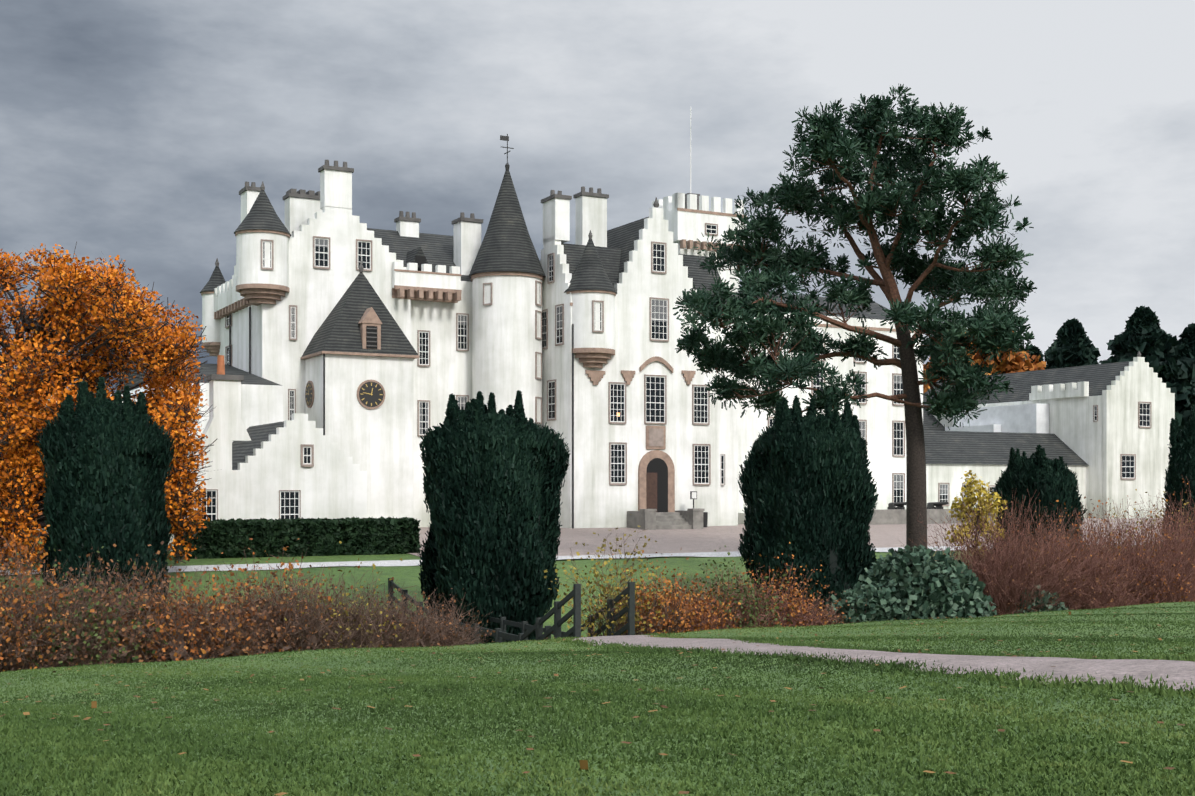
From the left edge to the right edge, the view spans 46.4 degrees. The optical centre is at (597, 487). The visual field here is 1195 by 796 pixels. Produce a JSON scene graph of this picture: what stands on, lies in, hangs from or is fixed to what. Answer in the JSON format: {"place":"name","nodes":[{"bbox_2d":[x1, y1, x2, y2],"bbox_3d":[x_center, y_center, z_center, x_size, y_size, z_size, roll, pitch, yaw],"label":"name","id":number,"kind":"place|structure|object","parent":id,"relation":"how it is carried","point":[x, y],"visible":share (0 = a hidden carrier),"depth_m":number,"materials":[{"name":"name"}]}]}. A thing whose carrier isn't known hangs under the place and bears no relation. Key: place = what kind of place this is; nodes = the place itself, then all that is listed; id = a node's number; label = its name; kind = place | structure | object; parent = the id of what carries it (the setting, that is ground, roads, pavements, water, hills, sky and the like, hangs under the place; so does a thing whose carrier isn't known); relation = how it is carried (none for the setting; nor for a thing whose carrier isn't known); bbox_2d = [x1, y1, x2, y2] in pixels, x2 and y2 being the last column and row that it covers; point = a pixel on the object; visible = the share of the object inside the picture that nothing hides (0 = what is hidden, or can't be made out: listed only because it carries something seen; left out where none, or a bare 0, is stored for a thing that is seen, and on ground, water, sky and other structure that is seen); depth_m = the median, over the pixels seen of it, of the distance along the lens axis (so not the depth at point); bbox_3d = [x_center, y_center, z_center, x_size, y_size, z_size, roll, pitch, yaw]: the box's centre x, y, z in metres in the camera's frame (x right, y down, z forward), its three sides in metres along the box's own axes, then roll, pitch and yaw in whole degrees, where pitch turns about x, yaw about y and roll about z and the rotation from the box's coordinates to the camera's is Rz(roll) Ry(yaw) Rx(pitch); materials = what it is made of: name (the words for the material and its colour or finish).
{"place":"outdoors","nodes":[
{"label":"outdoors","id":0,"kind":"place"},
{"bbox_2d":[201,229,369,419],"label":"trim","id":1,"kind":"structure","parent":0,"point":[256,294],"depth_m":83.31,"materials":[{"name":"stone"}]},
{"bbox_2d":[301,307,419,434],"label":"trim","id":2,"kind":"structure","parent":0,"point":[370,317],"depth_m":80.63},
{"bbox_2d":[302,272,417,356],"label":"pyramid roof","id":3,"kind":"structure","parent":2,"relation":"on","point":[338,330],"depth_m":81.34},
{"bbox_2d":[0,540,1162,574],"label":"path","id":4,"kind":"structure","parent":0,"point":[403,562],"depth_m":62.83,"materials":[{"name":"gravel"}]},
{"bbox_2d":[0,502,1194,795],"bbox_3d":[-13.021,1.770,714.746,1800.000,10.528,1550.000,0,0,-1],"label":"terrain","id":5,"kind":"structure","parent":0,"point":[672,566],"depth_m":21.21,"materials":[{"name":"green plant"}]},
{"bbox_2d":[0,618,87,670],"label":"shrub stems","id":6,"kind":"object","parent":5,"relation":"on","point":[34,641],"visible":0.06,"depth_m":32.72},
{"bbox_2d":[0,512,110,671],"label":"shrub","id":7,"kind":"object","parent":5,"relation":"on","point":[40,615],"depth_m":32.52,"materials":[{"name":"plant"}]},
{"bbox_2d":[0,550,138,671],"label":"shrub","id":8,"kind":"object","parent":5,"relation":"on","point":[32,630],"depth_m":32.67,"materials":[{"name":"plant"}]},
{"bbox_2d":[0,546,172,669],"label":"shrub","id":9,"kind":"object","parent":5,"relation":"on","point":[108,621],"depth_m":33.28,"materials":[{"name":"plant"}]},
{"bbox_2d":[1,543,193,660],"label":"shrub","id":10,"kind":"object","parent":5,"relation":"on","point":[113,591],"depth_m":35.29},
{"bbox_2d":[0,243,211,572],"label":"beech tree autumn leaves","id":11,"kind":"object","parent":5,"relation":"on","point":[59,398],"visible":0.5,"depth_m":55.95,"materials":[{"name":"plant"}]},
{"bbox_2d":[63,474,148,582],"bbox_3d":[-15.694,2.025,44.560,2.910,7.979,2.900,0,0,-1],"label":"yew","id":12,"kind":"object","parent":5,"relation":"on","point":[99,574],"depth_m":43.20,"materials":[{"name":"green"}]},
{"bbox_2d":[36,376,175,615],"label":"yew sprays","id":13,"kind":"object","parent":12,"relation":"on","point":[101,452],"visible":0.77,"depth_m":43.14,"materials":[{"name":"green plant"}]},
{"bbox_2d":[0,242,221,580],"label":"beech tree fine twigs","id":14,"kind":"object","parent":5,"relation":"on","point":[116,322],"visible":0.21,"depth_m":56.03,"materials":[{"name":"plant"}]},
{"bbox_2d":[40,541,243,664],"bbox_3d":[-11.623,3.562,34.817,5.580,4.391,5.202,0,0,-1],"label":"shrub","id":15,"kind":"object","parent":5,"relation":"on","point":[130,628],"depth_m":34.14,"materials":[{"name":"plant"}]},
{"bbox_2d":[68,546,255,625],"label":"shrub","id":16,"kind":"object","parent":5,"relation":"on","point":[171,585],"depth_m":38.01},
{"bbox_2d":[103,567,284,662],"bbox_3d":[-10.224,3.569,35.197,4.865,4.110,4.675,0,0,-1],"label":"shrub","id":17,"kind":"object","parent":5,"relation":"on","point":[198,630],"depth_m":34.60,"materials":[{"name":"plant"}]},
{"bbox_2d":[154,624,243,660],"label":"shrub stems","id":18,"kind":"object","parent":5,"relation":"on","point":[173,657],"visible":0.04,"depth_m":34.39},
{"bbox_2d":[36,380,366,550],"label":"gabled wall","id":19,"kind":"structure","parent":5,"relation":"on","point":[331,483],"depth_m":67.53,"materials":[{"name":"paint"}]},
{"bbox_2d":[197,448,309,519],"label":"wing glass","id":20,"kind":"object","parent":19,"relation":"attached to","point":[306,452],"visible":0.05,"depth_m":67.77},
{"bbox_2d":[196,446,311,519],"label":"window frames","id":21,"kind":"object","parent":19,"relation":"attached to","point":[289,506],"visible":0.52,"depth_m":67.84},
{"bbox_2d":[232,421,283,469],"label":"roof","id":22,"kind":"structure","parent":19,"relation":"on","point":[258,435],"depth_m":71.96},
{"bbox_2d":[130,383,282,441],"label":"wall","id":23,"kind":"structure","parent":5,"relation":"on","point":[261,404],"depth_m":77.14,"materials":[{"name":"paint"}]},
{"bbox_2d":[119,361,281,391],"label":"roof","id":24,"kind":"structure","parent":23,"relation":"on","point":[249,378],"depth_m":82.14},
{"bbox_2d":[160,580,324,659],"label":"shrub","id":25,"kind":"object","parent":5,"relation":"on","point":[253,608],"depth_m":35.04,"materials":[{"name":"plant"}]},
{"bbox_2d":[170,538,359,651],"bbox_3d":[-8.844,3.517,37.205,5.277,4.292,5.531,0,0,-1],"label":"shrub","id":26,"kind":"object","parent":5,"relation":"on","point":[272,582],"depth_m":36.99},
{"bbox_2d":[194,558,385,656],"bbox_3d":[-7.953,3.551,36.555,4.807,3.825,4.670,0,0,-1],"label":"shrub","id":27,"kind":"object","parent":5,"relation":"on","point":[300,639],"depth_m":35.92,"materials":[{"name":"plant"}]},
{"bbox_2d":[173,516,420,558],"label":"clipped hedge","id":28,"kind":"object","parent":5,"relation":"on","point":[266,532],"depth_m":64.59,"materials":[{"name":"plant"}]},
{"bbox_2d":[202,169,410,420],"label":"castle wall","id":29,"kind":"structure","parent":5,"relation":"on","point":[314,295],"depth_m":83.61,"materials":[{"name":"paint"}]},
{"bbox_2d":[200,190,291,292],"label":"conical turret roofs","id":30,"kind":"structure","parent":29,"relation":"on","point":[262,214],"depth_m":81.47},
{"bbox_2d":[215,160,353,265],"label":"chimney cap","id":31,"kind":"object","parent":29,"relation":"on","point":[301,193],"visible":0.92,"depth_m":87.17,"materials":[{"name":"grey stone"}]},
{"bbox_2d":[225,236,371,419],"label":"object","id":32,"kind":"object","parent":29,"relation":"on","point":[314,266],"visible":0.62,"depth_m":83.18,"materials":[{"name":"stone"}]},
{"bbox_2d":[226,238,370,419],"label":"windows","id":33,"kind":"structure","parent":32,"relation":"on","point":[366,255],"depth_m":83.32,"materials":[{"name":"white"}]},
{"bbox_2d":[256,541,420,650],"bbox_3d":[-7.196,3.576,37.454,5.016,4.274,4.771,0,0,-1],"label":"shrub","id":34,"kind":"object","parent":5,"relation":"on","point":[357,621],"depth_m":36.84,"materials":[{"name":"plant"}]},
{"bbox_2d":[305,354,413,517],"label":"clock tower wall","id":35,"kind":"structure","parent":5,"relation":"on","point":[377,444],"depth_m":80.99,"materials":[{"name":"paint"}]},
{"bbox_2d":[328,577,464,647],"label":"shrub","id":36,"kind":"object","parent":5,"relation":"on","point":[403,618],"depth_m":37.87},
{"bbox_2d":[392,220,480,526],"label":"castle wall","id":37,"kind":"structure","parent":5,"relation":"on","point":[442,377],"depth_m":87.56,"materials":[{"name":"paint"}]},
{"bbox_2d":[367,228,471,281],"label":"roof","id":38,"kind":"structure","parent":37,"relation":"on","point":[435,249],"depth_m":90.60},
{"bbox_2d":[392,269,461,302],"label":"corbels","id":39,"kind":"object","parent":37,"relation":"on","point":[429,294],"visible":0.98,"depth_m":86.05,"materials":[{"name":"stone"}]},
{"bbox_2d":[394,211,482,224],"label":"chimney cap","id":40,"kind":"object","parent":37,"relation":"on","point":[415,219],"visible":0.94,"depth_m":91.11,"materials":[{"name":"grey stone"}]},
{"bbox_2d":[417,313,468,436],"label":"windows","id":41,"kind":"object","parent":37,"relation":"attached to","point":[457,349],"visible":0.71,"depth_m":87.19,"materials":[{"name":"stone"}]},
{"bbox_2d":[419,314,466,434],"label":"range bars","id":42,"kind":"object","parent":37,"relation":"on","point":[425,358],"visible":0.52,"depth_m":87.18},
{"bbox_2d":[390,588,495,646],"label":"shrub","id":43,"kind":"object","parent":5,"relation":"on","point":[449,632],"depth_m":38.95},
{"bbox_2d":[449,481,542,630],"bbox_3d":[-3.743,2.358,49.290,3.789,8.429,3.775,0,0,-1],"label":"yew","id":44,"kind":"object","parent":5,"relation":"on","point":[539,518],"depth_m":48.26,"materials":[{"name":"green"}]},
{"bbox_2d":[418,390,569,643],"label":"yew sprays","id":45,"kind":"object","parent":44,"relation":"attached to","point":[509,468],"visible":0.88,"depth_m":47.41,"materials":[{"name":"green plant"}]},
{"bbox_2d":[472,275,541,427],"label":"round tower","id":46,"kind":"structure","parent":5,"relation":"on","point":[506,345],"depth_m":86.32,"materials":[{"name":"paint"}]},
{"bbox_2d":[469,170,545,277],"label":"conical roof","id":47,"kind":"structure","parent":46,"relation":"on","point":[507,244],"depth_m":86.98,"materials":[{"name":"tile"}]},
{"bbox_2d":[483,280,541,423],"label":"window surrounds","id":48,"kind":"object","parent":46,"relation":"attached to","point":[536,311],"visible":0.69,"depth_m":87.01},
{"bbox_2d":[484,282,540,421],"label":"windows","id":49,"kind":"structure","parent":46,"relation":"attached to","point":[538,365],"depth_m":87.36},
{"bbox_2d":[388,578,634,644],"bbox_3d":[-3.391,4.441,45.282,1.870,3.610,15.330,0,0,-28],"label":"fence","id":50,"kind":"object","parent":5,"relation":"on","point":[500,635],"visible":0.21,"depth_m":39.96,"materials":[{"name":"grey wood"}]},
{"bbox_2d":[1,601,1189,795],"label":"fallen leaves","id":51,"kind":"object","parent":5,"relation":"on","point":[583,764],"visible":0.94,"depth_m":16.55,"materials":[{"name":"orange plant"}]},
{"bbox_2d":[544,514,673,636],"bbox_3d":[0.347,3.007,40.759,3.858,4.520,5.056,0,0,-1],"label":"shrub","id":52,"kind":"object","parent":5,"relation":"on","point":[596,575],"depth_m":40.52,"materials":[{"name":"plant"}]},
{"bbox_2d":[540,195,737,527],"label":"castle wall","id":53,"kind":"structure","parent":5,"relation":"on","point":[600,501],"depth_m":87.43,"materials":[{"name":"paint"}]},
{"bbox_2d":[541,186,658,238],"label":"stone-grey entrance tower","id":54,"kind":"structure","parent":53,"relation":"on","point":[553,195],"depth_m":88.33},
{"bbox_2d":[542,255,666,346],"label":"entrance tower blind","id":55,"kind":"object","parent":53,"relation":"attached to","point":[658,307],"visible":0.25,"depth_m":88.10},
{"bbox_2d":[542,243,723,484],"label":"entrance tower bars","id":56,"kind":"object","parent":53,"relation":"attached to","point":[655,402],"visible":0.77,"depth_m":88.01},
{"bbox_2d":[542,241,724,484],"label":"window frames","id":57,"kind":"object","parent":53,"relation":"attached to","point":[656,437],"visible":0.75,"depth_m":87.82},
{"bbox_2d":[561,217,726,308],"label":"roof","id":58,"kind":"structure","parent":53,"relation":"on","point":[592,266],"depth_m":88.95,"materials":[{"name":"tile"}]},
{"bbox_2d":[647,473,656,511],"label":"door","id":59,"kind":"structure","parent":53,"relation":"attached to","point":[651,490],"depth_m":87.67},
{"bbox_2d":[585,547,719,634],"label":"shrub","id":60,"kind":"object","parent":5,"relation":"on","point":[662,597],"depth_m":40.72,"materials":[{"name":"plant"}]},
{"bbox_2d":[627,508,704,529],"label":"entrance steps","id":61,"kind":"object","parent":5,"relation":"on","point":[653,519],"visible":0.75,"depth_m":86.67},
{"bbox_2d":[652,567,747,631],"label":"shrub","id":62,"kind":"object","parent":5,"relation":"on","point":[706,610],"depth_m":41.59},
{"bbox_2d":[680,545,795,628],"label":"shrub","id":63,"kind":"object","parent":5,"relation":"on","point":[742,595],"depth_m":42.72,"materials":[{"name":"plant"}]},
{"bbox_2d":[708,542,851,627],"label":"shrub","id":64,"kind":"object","parent":5,"relation":"on","point":[804,618],"depth_m":43.85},
{"bbox_2d":[765,464,856,598],"bbox_3d":[8.526,2.183,56.032,3.830,8.635,3.818,0,0,-1],"label":"yew","id":65,"kind":"object","parent":5,"relation":"on","point":[834,564],"depth_m":54.36,"materials":[{"name":"green"}]},
{"bbox_2d":[737,395,878,616],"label":"yew sprays","id":66,"kind":"object","parent":65,"relation":"attached to","point":[794,448],"visible":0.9,"depth_m":54.29,"materials":[{"name":"green plant"}]},
{"bbox_2d":[771,580,865,625],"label":"shrub","id":67,"kind":"object","parent":5,"relation":"on","point":[825,612],"depth_m":45.00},
{"bbox_2d":[738,313,922,511],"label":"castle wall","id":68,"kind":"structure","parent":5,"relation":"on","point":[878,414],"depth_m":102.57,"materials":[{"name":"paint"}]},
{"bbox_2d":[652,193,745,291],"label":"tower","id":69,"kind":"structure","parent":68,"relation":"on","point":[687,226],"depth_m":101.18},
{"bbox_2d":[729,291,892,320],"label":"roof","id":70,"kind":"structure","parent":68,"relation":"on","point":[876,308],"depth_m":105.06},
{"bbox_2d":[768,333,904,502],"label":"window surrounds","id":71,"kind":"object","parent":68,"relation":"attached to","point":[893,421],"visible":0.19,"depth_m":103.39,"materials":[{"name":"stone"}]},
{"bbox_2d":[769,336,903,501],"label":"window frames","id":72,"kind":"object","parent":68,"relation":"on","point":[896,438],"visible":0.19,"depth_m":103.61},
{"bbox_2d":[770,343,902,501],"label":"windows","id":73,"kind":"structure","parent":68,"relation":"attached to","point":[899,447],"depth_m":103.66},
{"bbox_2d":[923,401,944,430],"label":"slate range","id":74,"kind":"object","parent":68,"relation":"on","point":[928,423],"depth_m":127.60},
{"bbox_2d":[825,577,910,624],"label":"green bush","id":75,"kind":"object","parent":5,"relation":"on","point":[877,607],"depth_m":45.71,"materials":[{"name":"plant"}]},
{"bbox_2d":[545,632,1194,699],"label":"path edge tufts","id":76,"kind":"object","parent":5,"relation":"on","point":[615,646],"visible":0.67,"depth_m":17.15,"materials":[{"name":"green plant"}]},
{"bbox_2d":[896,326,926,560],"bbox_3d":[14.021,-0.794,62.148,1.472,12.825,1.000,0,0,-1],"label":"tree trunk","id":77,"kind":"object","parent":5,"relation":"on","point":[916,499],"visible":0.75,"depth_m":61.82,"materials":[{"name":"brown plant"}]},
{"bbox_2d":[673,83,1036,429],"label":"scots pine needles","id":78,"kind":"object","parent":77,"relation":"attached to","point":[826,138],"visible":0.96,"depth_m":60.85,"materials":[{"name":"plant"}]},
{"bbox_2d":[853,545,996,619],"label":"rhododendron bush","id":79,"kind":"object","parent":5,"relation":"on","point":[916,578],"depth_m":46.67,"materials":[{"name":"plant"}]},
{"bbox_2d":[869,508,995,524],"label":"low wall","id":80,"kind":"structure","parent":5,"relation":"on","point":[890,516],"depth_m":96.20,"materials":[{"name":"stone"}]},
{"bbox_2d":[944,470,1007,554],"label":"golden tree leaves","id":81,"kind":"object","parent":5,"relation":"on","point":[977,489],"visible":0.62,"depth_m":52.94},
{"bbox_2d":[974,331,1033,374],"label":"autumn tree","id":82,"kind":"object","parent":5,"relation":"on","point":[1019,363],"visible":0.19,"depth_m":172.67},
{"bbox_2d":[926,464,1086,517],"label":"link range","id":83,"kind":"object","parent":5,"relation":"on","point":[952,475],"visible":0.07,"depth_m":106.63,"materials":[{"name":"paint"}]},
{"bbox_2d":[924,430,1087,464],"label":"roof","id":84,"kind":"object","parent":83,"relation":"on","point":[957,447],"visible":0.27,"depth_m":110.30,"materials":[{"name":"stone"}]},
{"bbox_2d":[903,489,1141,615],"bbox_3d":[14.872,3.143,51.401,8.830,6.306,8.986,0,0,-1],"label":"bare shrub","id":85,"kind":"object","parent":5,"relation":"on","point":[1007,595],"depth_m":49.87,"materials":[{"name":"plant"}]},
{"bbox_2d":[1003,585,1068,614],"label":"low shrub","id":86,"kind":"object","parent":5,"relation":"on","point":[1054,607],"depth_m":49.28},
{"bbox_2d":[1008,487,1071,564],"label":"branches","id":87,"kind":"object","parent":5,"relation":"on","point":[1035,517],"depth_m":65.06,"materials":[{"name":"green"}]},
{"bbox_2d":[992,445,1087,569],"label":"small yew sprays","id":88,"kind":"object","parent":87,"relation":"attached to","point":[1039,471],"visible":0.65,"depth_m":65.03,"materials":[{"name":"green plant"}]},
{"bbox_2d":[929,357,1174,518],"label":"wing","id":89,"kind":"object","parent":5,"relation":"on","point":[1106,439],"visible":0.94,"depth_m":113.00,"materials":[{"name":"paint"}]},
{"bbox_2d":[945,403,1048,432],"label":"building wall","id":90,"kind":"structure","parent":89,"relation":"attached to","point":[1027,418],"depth_m":118.47,"materials":[{"name":"paint"}]},
{"bbox_2d":[923,361,1132,404],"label":"roof","id":91,"kind":"structure","parent":89,"relation":"on","point":[1099,378],"depth_m":119.79,"materials":[{"name":"stone"}]},
{"bbox_2d":[1095,403,1149,477],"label":"windows","id":92,"kind":"structure","parent":89,"relation":"attached to","point":[1127,460],"depth_m":112.50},
{"bbox_2d":[1044,318,1100,369],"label":"conifer","id":93,"kind":"object","parent":5,"relation":"on","point":[1071,345],"visible":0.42,"depth_m":189.45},
{"bbox_2d":[976,503,1180,608],"bbox_3d":[17.528,3.453,52.794,8.189,5.743,7.880,0,0,-1],"label":"bare shrub","id":94,"kind":"object","parent":5,"relation":"on","point":[1080,552],"depth_m":51.77,"materials":[{"name":"plant"}]},
{"bbox_2d":[992,495,1194,585],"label":"shrub","id":95,"kind":"object","parent":5,"relation":"on","point":[1106,530],"depth_m":56.19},
{"bbox_2d":[1041,534,1165,609],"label":"shrub","id":96,"kind":"object","parent":5,"relation":"on","point":[1102,596],"depth_m":50.30,"materials":[{"name":"plant"}]},
{"bbox_2d":[1023,496,1194,605],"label":"shrub","id":97,"kind":"object","parent":5,"relation":"on","point":[1138,545],"depth_m":53.68,"materials":[{"name":"plant"}]},
{"bbox_2d":[1079,489,1194,555],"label":"shrub","id":98,"kind":"object","parent":5,"relation":"on","point":[1150,524],"depth_m":59.74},
{"bbox_2d":[1097,489,1194,597],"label":"shrub","id":99,"kind":"object","parent":5,"relation":"on","point":[1180,522],"depth_m":56.01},
{"bbox_2d":[1098,306,1194,432],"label":"conifer","id":100,"kind":"object","parent":5,"relation":"on","point":[1150,340],"visible":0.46,"depth_m":173.03,"materials":[{"name":"plant"}]},
{"bbox_2d":[1115,541,1194,604],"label":"shrub","id":101,"kind":"object","parent":5,"relation":"on","point":[1175,588],"depth_m":51.98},
{"bbox_2d":[1172,471,1194,540],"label":"branches","id":102,"kind":"object","parent":5,"relation":"on","point":[1182,510],"depth_m":61.82,"materials":[{"name":"green"}]},
{"bbox_2d":[1161,404,1194,547],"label":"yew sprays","id":103,"kind":"object","parent":102,"relation":"attached to","point":[1181,458],"visible":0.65,"depth_m":61.93,"materials":[{"name":"green plant"}]},
{"bbox_2d":[1175,323,1194,383],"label":"conifer","id":104,"kind":"object","parent":5,"relation":"on","point":[1186,343],"visible":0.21,"depth_m":185.10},
{"bbox_2d":[0,0,1194,404],"label":"sky","id":105,"kind":"structure","parent":0,"point":[133,130],"materials":[{"name":"grey"}]},
{"bbox_2d":[543,244,722,527],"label":"trim","id":106,"kind":"structure","parent":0,"point":[616,455],"depth_m":87.76,"materials":[{"name":"stone"}]},
{"bbox_2d":[677,208,746,251],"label":"trim","id":107,"kind":"structure","parent":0,"point":[689,244],"depth_m":100.87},
{"bbox_2d":[409,518,1167,556],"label":"forecourt gravel","id":108,"kind":"structure","parent":0,"point":[710,538],"depth_m":79.97,"materials":[{"name":"gravel"}]},
{"bbox_2d":[573,635,1194,690],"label":"garden path","id":109,"kind":"structure","parent":0,"point":[1178,672],"depth_m":16.29,"materials":[{"name":"gravel"}]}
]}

